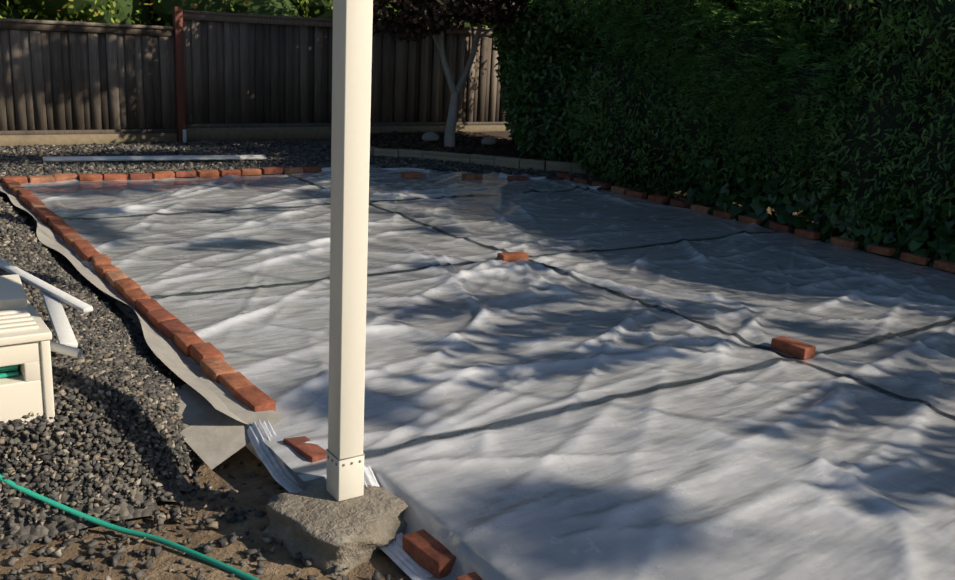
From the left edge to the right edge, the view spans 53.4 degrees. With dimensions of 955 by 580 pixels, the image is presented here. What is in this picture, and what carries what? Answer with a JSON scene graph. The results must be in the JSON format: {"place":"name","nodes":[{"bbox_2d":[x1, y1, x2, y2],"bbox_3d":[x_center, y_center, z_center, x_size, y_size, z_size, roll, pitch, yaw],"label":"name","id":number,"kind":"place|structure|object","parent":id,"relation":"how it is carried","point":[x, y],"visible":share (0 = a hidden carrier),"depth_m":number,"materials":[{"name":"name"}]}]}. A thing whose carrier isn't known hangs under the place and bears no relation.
{"place":"outdoors","nodes":[
{"label":"outdoors","id":0,"kind":"place"},
{"bbox_2d":[0,0,490,27],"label":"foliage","id":1,"kind":"object","parent":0,"point":[163,10],"depth_m":12.13,"materials":[{"name":"green plant"}]},
{"bbox_2d":[0,181,933,579],"bbox_3d":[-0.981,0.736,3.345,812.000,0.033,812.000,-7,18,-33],"label":"ground","id":2,"kind":"structure","parent":0,"point":[282,563],"depth_m":3.04,"materials":[{"name":"brown soil"}]},
{"bbox_2d":[0,195,201,549],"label":"gravel pile","id":3,"kind":"object","parent":2,"relation":"on","point":[127,509],"visible":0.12,"depth_m":3.19,"materials":[{"name":"grey gravel"}]},
{"bbox_2d":[0,183,249,424],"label":"fabric","id":4,"kind":"object","parent":2,"relation":"on","point":[170,355],"visible":0.94,"depth_m":4.52,"materials":[{"name":"grey fabric"}]},
{"bbox_2d":[173,376,284,469],"bbox_3d":[-1.072,0.493,3.761,0.373,0.145,0.603,-14,23,-48],"label":"fabric flap","id":5,"kind":"object","parent":4,"relation":"attached to","point":[213,436],"visible":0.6,"depth_m":3.63,"materials":[{"name":"grey fabric"}]},
{"bbox_2d":[0,474,259,579],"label":"hose","id":6,"kind":"object","parent":2,"relation":"on","point":[160,540],"visible":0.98,"depth_m":3.05,"materials":[{"name":"plastic"}]},
{"bbox_2d":[0,192,281,579],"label":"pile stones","id":7,"kind":"object","parent":2,"relation":"on","point":[114,354],"visible":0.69,"depth_m":3.36,"materials":[{"name":"grey gravel"}]},
{"bbox_2d":[0,274,54,428],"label":"hose reel","id":8,"kind":"object","parent":7,"relation":"on","point":[25,335],"visible":0.96,"depth_m":3.12,"materials":[{"name":"beige plastic"}]},
{"bbox_2d":[0,365,18,377],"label":"garden hose","id":9,"kind":"object","parent":8,"relation":"in","point":[8,369],"visible":0.59,"depth_m":3.13,"materials":[{"name":"green rubber"}]},
{"bbox_2d":[50,341,82,358],"bbox_3d":[-1.479,0.203,3.329,0.188,0.057,0.034,6,15,10],"label":"hose reel handle","id":10,"kind":"object","parent":8,"relation":"attached to","point":[63,349],"visible":0.58,"depth_m":3.31,"materials":[{"name":"white paint"}]},
{"bbox_2d":[0,463,402,579],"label":"dirt pebbles","id":11,"kind":"object","parent":2,"relation":"on","point":[159,520],"visible":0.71,"depth_m":2.99,"materials":[{"name":"stone"}]},
{"bbox_2d":[259,479,407,577],"bbox_3d":[-0.459,0.799,3.153,0.417,0.200,0.389,17,23,36],"label":"footing","id":12,"kind":"object","parent":2,"relation":"on","point":[323,528],"visible":0.77,"depth_m":3.05,"materials":[{"name":"grey concrete"}]},
{"bbox_2d":[326,0,372,500],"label":"post","id":13,"kind":"object","parent":12,"relation":"on","point":[351,79],"visible":1,"depth_m":2.94,"materials":[{"name":"paint"}]},
{"bbox_2d":[326,449,364,465],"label":"post seams","id":14,"kind":"object","parent":13,"relation":"attached to","point":[344,458],"visible":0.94,"depth_m":3.12,"materials":[{"name":"grey metal"}]},
{"bbox_2d":[1,166,954,579],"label":"bricks","id":15,"kind":"object","parent":2,"relation":"on","point":[429,552],"visible":0.92,"depth_m":5.50,"materials":[{"name":"red brick"}]},
{"bbox_2d":[8,167,954,579],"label":"plastic sheeting","id":16,"kind":"object","parent":2,"relation":"on","point":[602,385],"visible":0.94,"depth_m":4.57,"materials":[{"name":"white plastic"}]},
{"bbox_2d":[247,420,303,491],"bbox_3d":[-0.715,0.605,3.464,0.120,0.119,0.450,-7,18,-33],"label":"plastic drape","id":17,"kind":"object","parent":16,"relation":"on","point":[274,464],"visible":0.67,"depth_m":3.47,"materials":[{"name":"white plastic"}]},
{"bbox_2d":[322,167,424,171],"bbox_3d":[-1.158,-1.335,10.497,1.464,0.044,0.254,-3,16,-22],"label":"plastic sheet","id":18,"kind":"object","parent":16,"relation":"on","point":[327,169],"visible":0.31,"depth_m":10.60,"materials":[{"name":"white plastic"}]},
{"bbox_2d":[364,466,433,579],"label":"plastic drape","id":19,"kind":"object","parent":16,"relation":"on","point":[403,560],"visible":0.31,"depth_m":3.00,"materials":[{"name":"white plastic"}]},
{"bbox_2d":[498,172,545,179],"bbox_3d":[0.495,-1.256,10.514,0.526,0.051,0.202,6,15,11],"label":"plastic sheet","id":20,"kind":"object","parent":16,"relation":"on","point":[502,175],"visible":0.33,"depth_m":10.47,"materials":[{"name":"white plastic"}]},
{"bbox_2d":[571,184,601,189],"bbox_3d":[1.155,-1.106,10.089,0.323,0.049,0.160,13,18,32],"label":"plastic sheet","id":21,"kind":"object","parent":16,"relation":"on","point":[594,187],"visible":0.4,"depth_m":10.02,"materials":[{"name":"white plastic"}]},
{"bbox_2d":[30,189,954,489],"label":"slab","id":22,"kind":"structure","parent":2,"relation":"on","point":[304,485],"depth_m":4.97,"materials":[{"name":"grey concrete"}]},
{"bbox_2d":[0,139,630,219],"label":"gravel","id":23,"kind":"structure","parent":22,"relation":"on","point":[327,142],"depth_m":10.86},
{"bbox_2d":[172,7,185,141],"bbox_3d":[-3.656,-2.581,11.645,0.095,1.720,0.095,-7,18,-33],"label":"fence post","id":24,"kind":"object","parent":23,"relation":"on","point":[179,69],"visible":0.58,"depth_m":11.58,"materials":[{"name":"brown wood"}]},
{"bbox_2d":[183,129,186,142],"bbox_3d":[-3.643,-1.886,11.801,0.045,0.220,0.004,-7,18,-33],"label":"fence bracket","id":25,"kind":"object","parent":24,"relation":"attached to","point":[184,136],"visible":0.57,"depth_m":11.79,"materials":[{"name":"grey metal"}]},
{"bbox_2d":[0,125,509,146],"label":"fence kickboard","id":26,"kind":"object","parent":23,"relation":"on","point":[257,134],"visible":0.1,"depth_m":12.10,"materials":[{"name":"brown wood"}]},
{"bbox_2d":[0,10,511,134],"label":"fence boards","id":27,"kind":"object","parent":23,"relation":"on","point":[242,70],"visible":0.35,"depth_m":11.90,"materials":[{"name":"brown wood"}]},
{"bbox_2d":[0,139,597,181],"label":"stones","id":28,"kind":"object","parent":23,"relation":"on","point":[26,160],"visible":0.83,"depth_m":10.71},
{"bbox_2d":[0,155,265,347],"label":"boards","id":29,"kind":"object","parent":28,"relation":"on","point":[53,297],"visible":0.92,"depth_m":4.24,"materials":[{"name":"white wood"}]},
{"bbox_2d":[370,146,596,173],"bbox_3d":[-0.518,-1.663,11.650,3.917,0.147,1.190,13,18,32],"label":"edging","id":30,"kind":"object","parent":23,"relation":"on","point":[520,163],"depth_m":11.17,"materials":[{"name":"grey concrete"}]},
{"bbox_2d":[370,131,602,167],"bbox_3d":[1.418,-2.046,13.216,6.360,0.068,4.320,-7,18,-33],"label":"mulch bed","id":31,"kind":"object","parent":23,"relation":"on","point":[504,134],"visible":0.02,"depth_m":12.01,"materials":[{"name":"brown soil"}]},
{"bbox_2d":[422,132,438,140],"bbox_3d":[-0.609,-1.978,12.299,0.250,0.140,0.200,-7,18,-33],"label":"stone","id":32,"kind":"object","parent":31,"relation":"on","point":[430,136],"visible":0.9,"depth_m":12.22,"materials":[{"name":"grey stone"}]},
{"bbox_2d":[372,0,537,146],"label":"tree","id":33,"kind":"object","parent":31,"relation":"on","point":[461,12],"depth_m":10.89,"materials":[{"name":"plant"}]},
{"bbox_2d":[370,130,564,159],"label":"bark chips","id":34,"kind":"object","parent":31,"relation":"on","point":[478,144],"visible":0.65,"depth_m":12.06,"materials":[{"name":"brown wood"}]},
{"bbox_2d":[481,137,495,144],"bbox_3d":[0.142,-1.911,12.219,0.212,0.119,0.170,-7,18,-33],"label":"stone","id":35,"kind":"object","parent":31,"relation":"on","point":[489,140],"visible":0.81,"depth_m":12.15,"materials":[{"name":"grey stone"}]},
{"bbox_2d":[490,0,568,155],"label":"laurel hedge leaves","id":36,"kind":"object","parent":31,"relation":"on","point":[508,43],"visible":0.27,"depth_m":11.39,"materials":[{"name":"green plant"}]},
{"bbox_2d":[505,0,650,191],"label":"hedge leaves","id":37,"kind":"object","parent":2,"relation":"on","point":[522,60],"visible":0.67,"depth_m":10.89,"materials":[{"name":"green plant"}]},
{"bbox_2d":[517,0,954,262],"bbox_3d":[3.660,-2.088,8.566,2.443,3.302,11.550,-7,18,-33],"label":"hedge","id":38,"kind":"object","parent":2,"relation":"on","point":[892,112],"visible":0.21,"depth_m":8.02,"materials":[{"name":"green plant"}]},
{"bbox_2d":[614,0,844,118],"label":"hedge","id":39,"kind":"object","parent":38,"relation":"on","point":[786,105],"visible":0.35,"depth_m":8.35,"materials":[{"name":"green plant"}]},
{"bbox_2d":[564,0,912,188],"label":"leaves","id":40,"kind":"object","parent":38,"relation":"on","point":[791,52],"visible":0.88,"depth_m":8.29,"materials":[{"name":"green plant"}]},
{"bbox_2d":[672,149,954,271],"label":"plants","id":41,"kind":"object","parent":2,"relation":"on","point":[757,205],"visible":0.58,"depth_m":7.97,"materials":[{"name":"green plant"}]}
]}

